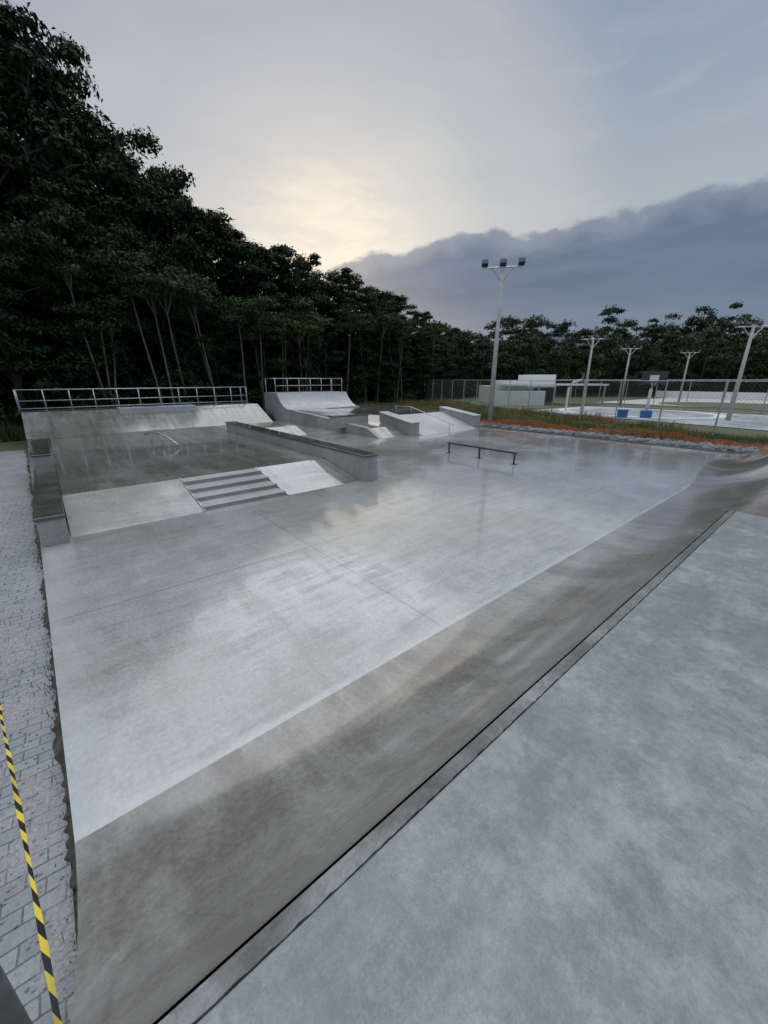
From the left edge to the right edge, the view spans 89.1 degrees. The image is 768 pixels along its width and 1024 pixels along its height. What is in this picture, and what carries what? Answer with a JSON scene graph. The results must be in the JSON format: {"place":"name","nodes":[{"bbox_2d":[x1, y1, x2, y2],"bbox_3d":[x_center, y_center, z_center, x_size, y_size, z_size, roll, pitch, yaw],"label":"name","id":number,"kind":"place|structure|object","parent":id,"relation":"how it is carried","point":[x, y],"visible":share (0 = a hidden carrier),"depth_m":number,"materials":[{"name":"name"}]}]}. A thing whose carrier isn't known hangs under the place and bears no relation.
{"place":"outdoors","nodes":[
{"label":"outdoors","id":0,"kind":"place"},
{"bbox_2d":[0,450,76,1023],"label":"paved path","id":1,"kind":"structure","parent":0,"point":[47,806],"depth_m":3.08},
{"bbox_2d":[0,965,32,1023],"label":"guard post","id":2,"kind":"object","parent":1,"relation":"on","point":[12,1010],"depth_m":1.23,"materials":[{"name":"grey paint"}]},
{"bbox_2d":[0,702,61,1023],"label":"caution tape","id":3,"kind":"object","parent":2,"relation":"attached to","point":[45,952],"visible":1,"depth_m":1.77,"materials":[{"name":"yellow plastic"}]},
{"bbox_2d":[0,500,50,996],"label":"loose grit","id":4,"kind":"object","parent":1,"relation":"on","point":[2,902],"visible":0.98,"depth_m":3.25,"materials":[{"name":"grey gravel"}]},
{"bbox_2d":[22,450,77,1014],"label":"edge weeds","id":5,"kind":"object","parent":1,"relation":"on","point":[29,489],"visible":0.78,"depth_m":4.02,"materials":[{"name":"green plant"}]},
{"bbox_2d":[26,448,77,913],"bbox_3d":[-7.263,0.383,8.174,0.298,0.063,27.010,-16,24,-39],"label":"soil edge","id":6,"kind":"object","parent":1,"relation":"on","point":[58,750],"visible":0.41,"depth_m":3.32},
{"bbox_2d":[27,420,727,842],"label":"skatepark floor","id":7,"kind":"structure","parent":0,"point":[185,646],"depth_m":5.91,"materials":[{"name":"concrete"}]},
{"bbox_2d":[30,439,53,466],"bbox_3d":[-10.748,-1.573,12.346,0.460,1.020,3.550,-15,24,-37],"label":"grind ledge","id":8,"kind":"object","parent":7,"relation":"on","point":[40,453],"visible":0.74,"depth_m":11.23,"materials":[{"name":"concrete"}]},
{"bbox_2d":[32,465,69,547],"bbox_3d":[-7.788,-0.297,9.095,0.450,0.700,5.500,-15,24,-37],"label":"grind ledge","id":9,"kind":"object","parent":7,"relation":"on","point":[49,519],"visible":0.9,"depth_m":7.45,"materials":[{"name":"concrete"}]},
{"bbox_2d":[21,402,272,447],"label":"bank ramp","id":10,"kind":"structure","parent":7,"relation":"on","point":[42,424],"depth_m":20.42,"materials":[{"name":"concrete"}]},
{"bbox_2d":[13,386,247,412],"bbox_3d":[-13.510,-6.548,22.338,11.260,1.100,1.260,-15,24,-37],"label":"metal railing","id":11,"kind":"object","parent":10,"relation":"on","point":[70,399],"visible":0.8,"depth_m":21.04,"materials":[{"name":"metal"}]},
{"bbox_2d":[50,422,359,537],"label":"stair platform","id":12,"kind":"structure","parent":7,"relation":"on","point":[110,481],"depth_m":11.28,"materials":[{"name":"concrete"}]},
{"bbox_2d":[225,421,378,481],"bbox_3d":[-4.103,-2.725,15.824,0.510,0.960,11.680,-15,24,-37],"label":"hubba ledge","id":13,"kind":"object","parent":12,"relation":"on","point":[360,465],"visible":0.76,"depth_m":13.10,"materials":[{"name":"concrete"}]},
{"bbox_2d":[264,391,358,422],"bbox_3d":[-5.477,-8.157,30.084,6.000,2.053,3.900,-15,24,-37],"label":"quarter pipe","id":14,"kind":"object","parent":7,"relation":"on","point":[279,405],"visible":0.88,"depth_m":28.91,"materials":[{"name":"concrete"}]},
{"bbox_2d":[289,404,476,438],"bbox_3d":[-1.330,-6.606,27.117,8.100,1.030,14.100,-15,24,-37],"label":"funbox","id":15,"kind":"object","parent":7,"relation":"on","point":[373,427],"visible":0.54,"depth_m":24.09,"materials":[{"name":"concrete"}]},
{"bbox_2d":[328,413,368,428],"bbox_3d":[-2.005,-5.248,22.430,2.450,0.680,0.550,-15,24,-37],"label":"grind box","id":16,"kind":"object","parent":15,"relation":"on","point":[337,421],"visible":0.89,"depth_m":21.96,"materials":[{"name":"concrete"}]},
{"bbox_2d":[379,411,419,435],"bbox_3d":[0.830,-4.976,22.036,0.700,1.218,2.700,-15,24,-37],"label":"hubba ledge","id":17,"kind":"object","parent":15,"relation":"attached to","point":[407,426],"visible":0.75,"depth_m":21.49,"materials":[{"name":"concrete"}]},
{"bbox_2d":[439,406,480,427],"bbox_3d":[4.892,-6.167,25.473,0.700,1.258,2.950,-15,24,-37],"label":"hubba ledge","id":18,"kind":"object","parent":15,"relation":"attached to","point":[471,419],"visible":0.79,"depth_m":24.80,"materials":[{"name":"concrete"}]},
{"bbox_2d":[70,510,767,1023],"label":"quarter pipe","id":19,"kind":"object","parent":7,"relation":"on","point":[578,834],"visible":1,"depth_m":1.77,"materials":[{"name":"concrete"}]},
{"bbox_2d":[583,446,767,554],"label":"curved bank","id":20,"kind":"structure","parent":7,"relation":"on","point":[714,491],"depth_m":8.73,"materials":[{"name":"concrete"}]},
{"bbox_2d":[0,394,767,1023],"bbox_3d":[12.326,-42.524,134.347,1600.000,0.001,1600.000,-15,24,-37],"label":"ground","id":21,"kind":"structure","parent":0,"point":[8,446],"depth_m":25.17,"materials":[{"name":"green plant"}]},
{"bbox_2d":[0,110,46,285],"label":"broadleaf tree","id":22,"kind":"object","parent":21,"relation":"on","point":[12,162],"visible":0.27,"depth_m":22.96,"materials":[{"name":"green plant"}]},
{"bbox_2d":[0,89,63,326],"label":"broadleaf tree","id":23,"kind":"object","parent":21,"relation":"on","point":[18,155],"visible":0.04,"depth_m":25.03,"materials":[{"name":"green plant"}]},
{"bbox_2d":[0,219,70,407],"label":"broadleaf tree","id":24,"kind":"object","parent":21,"relation":"on","point":[14,362],"visible":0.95,"depth_m":21.40,"materials":[{"name":"green plant"}]},
{"bbox_2d":[0,32,110,403],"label":"broadleaf tree","id":25,"kind":"object","parent":21,"relation":"on","point":[22,58],"visible":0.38,"depth_m":22.52,"materials":[{"name":"green plant"}]},
{"bbox_2d":[0,176,124,407],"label":"broadleaf tree","id":26,"kind":"object","parent":21,"relation":"on","point":[78,324],"visible":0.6,"depth_m":22.29,"materials":[{"name":"green plant"}]},
{"bbox_2d":[21,232,108,406],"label":"slender tree","id":27,"kind":"object","parent":21,"relation":"on","point":[73,269],"visible":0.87,"depth_m":21.56,"materials":[{"name":"green plant"}]},
{"bbox_2d":[0,47,131,398],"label":"broadleaf tree","id":28,"kind":"object","parent":21,"relation":"on","point":[8,77],"visible":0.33,"depth_m":23.78,"materials":[{"name":"green plant"}]},
{"bbox_2d":[0,0,137,379],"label":"broadleaf tree","id":29,"kind":"object","parent":21,"relation":"on","point":[11,23],"visible":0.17,"depth_m":24.52,"materials":[{"name":"green plant"}]},
{"bbox_2d":[0,27,144,371],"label":"broadleaf tree","id":30,"kind":"object","parent":21,"relation":"on","point":[68,50],"visible":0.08,"depth_m":28.86,"materials":[{"name":"green plant"}]},
{"bbox_2d":[3,100,166,336],"bbox_3d":[-22.408,-18.164,30.826,12.264,21.386,11.161,-17,25,-41],"label":"broadleaf tree","id":31,"kind":"object","parent":21,"relation":"on","point":[144,209],"visible":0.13,"depth_m":27.76,"materials":[{"name":"green plant"}]},
{"bbox_2d":[13,111,166,399],"bbox_3d":[-20.288,-17.064,29.614,10.769,20.050,9.556,-13,23,-33],"label":"broadleaf tree","id":32,"kind":"object","parent":21,"relation":"on","point":[76,125],"visible":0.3,"depth_m":26.11,"materials":[{"name":"green plant"}]},
{"bbox_2d":[51,298,129,406],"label":"slender tree","id":33,"kind":"object","parent":21,"relation":"on","point":[69,307],"visible":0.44,"depth_m":23.75,"materials":[{"name":"green plant"}]},
{"bbox_2d":[39,223,173,405],"bbox_3d":[-18.486,-12.300,26.504,6.160,12.752,7.420,0,19,-1],"label":"broadleaf tree","id":34,"kind":"object","parent":21,"relation":"on","point":[111,300],"visible":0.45,"depth_m":25.32,"materials":[{"name":"green plant"}]},
{"bbox_2d":[82,306,137,406],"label":"slender tree","id":35,"kind":"object","parent":21,"relation":"on","point":[103,326],"visible":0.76,"depth_m":24.00,"materials":[{"name":"green plant"}]},
{"bbox_2d":[83,245,163,405],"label":"slender tree","id":36,"kind":"object","parent":21,"relation":"on","point":[115,282],"visible":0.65,"depth_m":23.94,"materials":[{"name":"green plant"}]},
{"bbox_2d":[85,122,187,404],"bbox_3d":[-20.112,-19.300,33.250,7.588,21.997,9.139,-5,19,-13],"label":"broadleaf tree","id":37,"kind":"object","parent":21,"relation":"on","point":[146,142],"visible":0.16,"depth_m":29.68,"materials":[{"name":"green plant"}]},
{"bbox_2d":[81,149,214,400],"bbox_3d":[-17.869,-17.029,30.971,10.121,19.099,11.234,-9,21,-25],"label":"broadleaf tree","id":38,"kind":"object","parent":21,"relation":"on","point":[185,248],"visible":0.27,"depth_m":28.91,"materials":[{"name":"green plant"}]},
{"bbox_2d":[119,270,184,404],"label":"slender tree","id":39,"kind":"object","parent":21,"relation":"on","point":[138,290],"visible":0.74,"depth_m":24.09,"materials":[{"name":"green plant"}]},
{"bbox_2d":[123,270,200,404],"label":"slender tree","id":40,"kind":"object","parent":21,"relation":"on","point":[179,282],"visible":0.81,"depth_m":25.03,"materials":[{"name":"green plant"}]},
{"bbox_2d":[116,241,214,404],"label":"broadleaf tree","id":41,"kind":"object","parent":21,"relation":"on","point":[179,315],"visible":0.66,"depth_m":27.88,"materials":[{"name":"green plant"}]},
{"bbox_2d":[127,183,226,378],"bbox_3d":[-18.711,-18.252,35.563,9.124,18.397,8.280,-6,20,-18],"label":"broadleaf tree","id":42,"kind":"object","parent":21,"relation":"on","point":[201,269],"visible":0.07,"depth_m":32.95,"materials":[{"name":"green plant"}]},
{"bbox_2d":[142,164,223,335],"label":"broadleaf tree","id":43,"kind":"object","parent":21,"relation":"on","point":[174,186],"visible":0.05,"depth_m":35.38,"materials":[{"name":"green plant"}]},
{"bbox_2d":[158,282,216,398],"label":"slender tree","id":44,"kind":"object","parent":21,"relation":"on","point":[187,303],"visible":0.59,"depth_m":27.78,"materials":[{"name":"green plant"}]},
{"bbox_2d":[157,264,218,403],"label":"slender tree","id":45,"kind":"object","parent":21,"relation":"on","point":[201,281],"visible":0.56,"depth_m":27.65,"materials":[{"name":"green plant"}]},
{"bbox_2d":[0,402,378,442],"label":"weeds","id":46,"kind":"object","parent":21,"relation":"on","point":[17,433],"visible":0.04,"depth_m":20.28,"materials":[{"name":"green plant"}]},
{"bbox_2d":[136,199,243,386],"bbox_3d":[-16.170,-17.275,34.339,9.038,17.325,8.574,11,22,29],"label":"broadleaf tree","id":47,"kind":"object","parent":21,"relation":"on","point":[198,220],"visible":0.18,"depth_m":30.89,"materials":[{"name":"green plant"}]},
{"bbox_2d":[176,284,244,402],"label":"broadleaf tree","id":48,"kind":"object","parent":21,"relation":"on","point":[206,323],"visible":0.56,"depth_m":32.38,"materials":[{"name":"green plant"}]},
{"bbox_2d":[187,207,258,371],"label":"broadleaf tree","id":49,"kind":"object","parent":21,"relation":"on","point":[228,221],"visible":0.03,"depth_m":38.02,"materials":[{"name":"green plant"}]},
{"bbox_2d":[178,208,271,386],"bbox_3d":[-15.125,-18.724,38.178,11.024,17.568,10.032,9,21,25],"label":"broadleaf tree","id":50,"kind":"object","parent":21,"relation":"on","point":[222,229],"visible":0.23,"depth_m":34.85,"materials":[{"name":"green plant"}]},
{"bbox_2d":[0,288,476,433],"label":"forest undergrowth","id":51,"kind":"object","parent":21,"relation":"on","point":[9,410],"visible":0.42,"depth_m":28.60,"materials":[{"name":"green plant"}]},
{"bbox_2d":[215,295,264,401],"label":"slender tree","id":52,"kind":"object","parent":21,"relation":"on","point":[230,318],"visible":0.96,"depth_m":30.67,"materials":[{"name":"green plant"}]},
{"bbox_2d":[211,239,291,401],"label":"broadleaf tree","id":53,"kind":"object","parent":21,"relation":"on","point":[246,267],"visible":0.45,"depth_m":35.93,"materials":[{"name":"green plant"}]},
{"bbox_2d":[235,324,274,398],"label":"slender tree","id":54,"kind":"object","parent":21,"relation":"on","point":[250,334],"visible":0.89,"depth_m":32.38,"materials":[{"name":"green plant"}]},
{"bbox_2d":[225,310,293,407],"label":"broadleaf tree","id":55,"kind":"object","parent":21,"relation":"on","point":[249,378],"visible":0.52,"depth_m":34.43,"materials":[{"name":"green plant"}]},
{"bbox_2d":[239,294,281,408],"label":"slender tree","id":56,"kind":"object","parent":21,"relation":"on","point":[255,305],"visible":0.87,"depth_m":31.73,"materials":[{"name":"green plant"}]},
{"bbox_2d":[264,321,292,391],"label":"slender tree","id":57,"kind":"object","parent":21,"relation":"on","point":[280,329],"visible":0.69,"depth_m":34.48,"materials":[{"name":"green plant"}]},
{"bbox_2d":[240,244,323,391],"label":"broadleaf tree","id":58,"kind":"object","parent":21,"relation":"on","point":[282,254],"visible":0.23,"depth_m":38.16,"materials":[{"name":"green plant"}]},
{"bbox_2d":[265,302,323,391],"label":"broadleaf tree","id":59,"kind":"object","parent":21,"relation":"on","point":[282,307],"visible":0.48,"depth_m":37.44,"materials":[{"name":"green plant"}]},
{"bbox_2d":[283,296,319,391],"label":"slender tree","id":60,"kind":"object","parent":21,"relation":"on","point":[295,302],"visible":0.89,"depth_m":36.35,"materials":[{"name":"green plant"}]},
{"bbox_2d":[281,318,324,391],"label":"slender tree","id":61,"kind":"object","parent":21,"relation":"on","point":[310,327],"visible":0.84,"depth_m":35.01,"materials":[{"name":"green plant"}]},
{"bbox_2d":[260,252,347,376],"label":"broadleaf tree","id":62,"kind":"object","parent":21,"relation":"on","point":[304,265],"visible":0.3,"depth_m":40.49,"materials":[{"name":"green plant"}]},
{"bbox_2d":[273,275,338,381],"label":"broadleaf tree","id":63,"kind":"object","parent":21,"relation":"on","point":[330,303],"visible":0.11,"depth_m":42.66,"materials":[{"name":"green plant"}]},
{"bbox_2d":[283,313,332,391],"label":"slender tree","id":64,"kind":"object","parent":21,"relation":"on","point":[324,321],"visible":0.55,"depth_m":36.06,"materials":[{"name":"green plant"}]},
{"bbox_2d":[303,327,345,390],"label":"broadleaf tree","id":65,"kind":"object","parent":21,"relation":"on","point":[324,359],"visible":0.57,"depth_m":42.74,"materials":[{"name":"green plant"}]},
{"bbox_2d":[293,267,379,390],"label":"broadleaf tree","id":66,"kind":"object","parent":21,"relation":"on","point":[367,298],"visible":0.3,"depth_m":44.29,"materials":[{"name":"green plant"}]},
{"bbox_2d":[315,281,373,374],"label":"broadleaf tree","id":67,"kind":"object","parent":21,"relation":"on","point":[343,299],"visible":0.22,"depth_m":45.00,"materials":[{"name":"green plant"}]},
{"bbox_2d":[319,328,378,396],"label":"broadleaf tree","id":68,"kind":"object","parent":21,"relation":"on","point":[356,356],"visible":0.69,"depth_m":45.01,"materials":[{"name":"green plant"}]},
{"bbox_2d":[331,306,370,394],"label":"slender tree","id":69,"kind":"object","parent":21,"relation":"on","point":[345,326],"visible":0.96,"depth_m":41.99,"materials":[{"name":"green plant"}]},
{"bbox_2d":[337,272,376,375],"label":"broadleaf tree","id":70,"kind":"object","parent":21,"relation":"on","point":[355,286],"visible":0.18,"depth_m":53.58,"materials":[{"name":"green plant"}]},
{"bbox_2d":[347,311,375,400],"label":"slender tree","id":71,"kind":"object","parent":21,"relation":"on","point":[369,329],"visible":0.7,"depth_m":44.19,"materials":[{"name":"green plant"}]},
{"bbox_2d":[339,295,388,401],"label":"broadleaf tree","id":72,"kind":"object","parent":21,"relation":"on","point":[375,309],"visible":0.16,"depth_m":48.85,"materials":[{"name":"green plant"}]},
{"bbox_2d":[355,336,404,403],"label":"broadleaf tree","id":73,"kind":"object","parent":21,"relation":"on","point":[385,364],"visible":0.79,"depth_m":48.08,"materials":[{"name":"green plant"}]},
{"bbox_2d":[366,311,402,402],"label":"slender tree","id":74,"kind":"object","parent":21,"relation":"on","point":[390,319],"visible":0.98,"depth_m":45.47,"materials":[{"name":"green plant"}]},
{"bbox_2d":[352,290,418,372],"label":"broadleaf tree","id":75,"kind":"object","parent":21,"relation":"on","point":[386,306],"visible":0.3,"depth_m":51.95,"materials":[{"name":"green plant"}]},
{"bbox_2d":[377,294,412,377],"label":"broadleaf tree","id":76,"kind":"object","parent":21,"relation":"on","point":[400,300],"visible":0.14,"depth_m":56.12,"materials":[{"name":"green plant"}]},
{"bbox_2d":[379,343,414,396],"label":"broadleaf tree","id":77,"kind":"object","parent":21,"relation":"on","point":[396,372],"visible":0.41,"depth_m":52.24,"materials":[{"name":"green plant"}]},
{"bbox_2d":[391,315,428,390],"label":"broadleaf tree","id":78,"kind":"object","parent":21,"relation":"on","point":[407,346],"visible":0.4,"depth_m":54.98,"materials":[{"name":"green plant"}]},
{"bbox_2d":[397,310,437,389],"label":"broadleaf tree","id":79,"kind":"object","parent":21,"relation":"on","point":[420,321],"visible":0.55,"depth_m":56.83,"materials":[{"name":"green plant"}]},
{"bbox_2d":[402,348,443,396],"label":"broadleaf tree","id":80,"kind":"object","parent":21,"relation":"on","point":[428,365],"visible":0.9,"depth_m":55.72,"materials":[{"name":"green plant"}]},
{"bbox_2d":[482,257,525,422],"bbox_3d":[7.042,-10.290,24.530,2.474,9.750,0.367,3,19,9],"label":"floodlight pole","id":81,"kind":"object","parent":21,"relation":"on","point":[521,263],"visible":0.91,"depth_m":24.00,"materials":[{"name":"metal"}]},
{"bbox_2d":[352,397,767,448],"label":"grass","id":82,"kind":"structure","parent":21,"relation":"on","point":[559,420],"depth_m":26.53,"materials":[{"name":"green plant"}]},
{"bbox_2d":[481,419,766,446],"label":"orange safety mesh","id":83,"kind":"object","parent":82,"relation":"on","point":[588,430],"visible":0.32,"depth_m":20.03,"materials":[{"name":"plastic"}]},
{"bbox_2d":[403,301,767,395],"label":"distant forest","id":84,"kind":"object","parent":21,"relation":"on","point":[716,360],"visible":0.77,"depth_m":70.73,"materials":[{"name":"green plant"}]},
{"bbox_2d":[421,380,767,443],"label":"chain link fence","id":85,"kind":"object","parent":21,"relation":"on","point":[662,405],"visible":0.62,"depth_m":25.62,"materials":[{"name":"metal"}]},
{"bbox_2d":[480,425,733,452],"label":"kerb","id":86,"kind":"structure","parent":21,"relation":"on","point":[723,451],"depth_m":19.17,"materials":[{"name":"concrete"}]},
{"bbox_2d":[480,421,760,452],"bbox_3d":[12.137,-4.204,21.382,3.640,0.503,17.819,-15,24,-37],"label":"stone border","id":87,"kind":"object","parent":21,"relation":"on","point":[709,445],"visible":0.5,"depth_m":19.00,"materials":[{"name":"grey stone"}]},
{"bbox_2d":[529,406,767,429],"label":"basketball court","id":88,"kind":"object","parent":21,"relation":"on","point":[720,422],"visible":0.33,"depth_m":32.30,"materials":[{"name":"concrete"}]},
{"bbox_2d":[581,335,606,411],"bbox_3d":[18.642,-12.495,35.713,2.066,6.718,0.277,7,20,19],"label":"floodlight pole","id":89,"kind":"object","parent":88,"relation":"on","point":[590,357],"visible":0.94,"depth_m":35.16,"materials":[{"name":"metal"}]},
{"bbox_2d":[640,371,668,417],"bbox_3d":[21.419,-9.408,31.359,1.700,3.600,2.195,11,21,28],"label":"basketball hoop","id":90,"kind":"object","parent":88,"relation":"on","point":[657,377],"visible":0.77,"depth_m":30.63,"materials":[{"name":"white paint"}]},
{"bbox_2d":[725,321,767,420],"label":"floodlight pole","id":91,"kind":"object","parent":88,"relation":"on","point":[741,370],"visible":0.98,"depth_m":28.53,"materials":[{"name":"metal"}]},
{"bbox_2d":[554,379,767,413],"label":"chain link fence","id":92,"kind":"object","parent":21,"relation":"on","point":[670,395],"visible":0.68,"depth_m":40.92,"materials":[{"name":"metal"}]},
{"bbox_2d":[655,391,767,400],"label":"boundary wall","id":93,"kind":"structure","parent":21,"relation":"on","point":[719,395],"depth_m":62.50,"materials":[{"name":"white paint"}]},
{"bbox_2d":[0,231,767,404],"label":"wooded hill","id":94,"kind":"structure","parent":0,"point":[599,362],"depth_m":83.08,"materials":[{"name":"green plant"}]},
{"bbox_2d":[0,0,767,344],"label":"sky","id":95,"kind":"structure","parent":0,"point":[618,148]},
{"bbox_2d":[426,397,580,410],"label":"lawn","id":96,"kind":"structure","parent":0,"point":[471,400],"depth_m":49.24,"materials":[{"name":"green plant"}]},
{"bbox_2d":[419,322,449,396],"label":"slender tree","id":97,"kind":"object","parent":96,"relation":"on","point":[441,328],"visible":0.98,"depth_m":54.17,"materials":[{"name":"green plant"}]},
{"bbox_2d":[427,349,468,390],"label":"broadleaf tree","id":98,"kind":"object","parent":96,"relation":"on","point":[452,371],"visible":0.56,"depth_m":61.35,"materials":[{"name":"green plant"}]},
{"bbox_2d":[450,336,482,383],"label":"broadleaf tree","id":99,"kind":"object","parent":96,"relation":"on","point":[465,358],"visible":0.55,"depth_m":66.27,"materials":[{"name":"green plant"}]},
{"bbox_2d":[494,391,545,405],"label":"louvred wall","id":100,"kind":"structure","parent":96,"relation":"on","point":[516,396],"depth_m":47.12,"materials":[{"name":"white paint"}]},
{"bbox_2d":[478,375,555,403],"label":"walls","id":101,"kind":"structure","parent":0,"point":[528,377],"depth_m":50.56,"materials":[{"name":"white paint"}]},
{"bbox_2d":[558,408,725,418],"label":"curved path","id":102,"kind":"structure","parent":0,"point":[720,416],"depth_m":33.91,"materials":[{"name":"white paint"}]},
{"bbox_2d":[600,398,767,409],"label":"sand court","id":103,"kind":"object","parent":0,"point":[684,400],"visible":0.33,"depth_m":55.51,"materials":[{"name":"beige sand"}]},
{"bbox_2d":[659,402,767,409],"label":"turf circle","id":104,"kind":"object","parent":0,"point":[758,406],"visible":0.7,"depth_m":48.75,"materials":[{"name":"green plant"}]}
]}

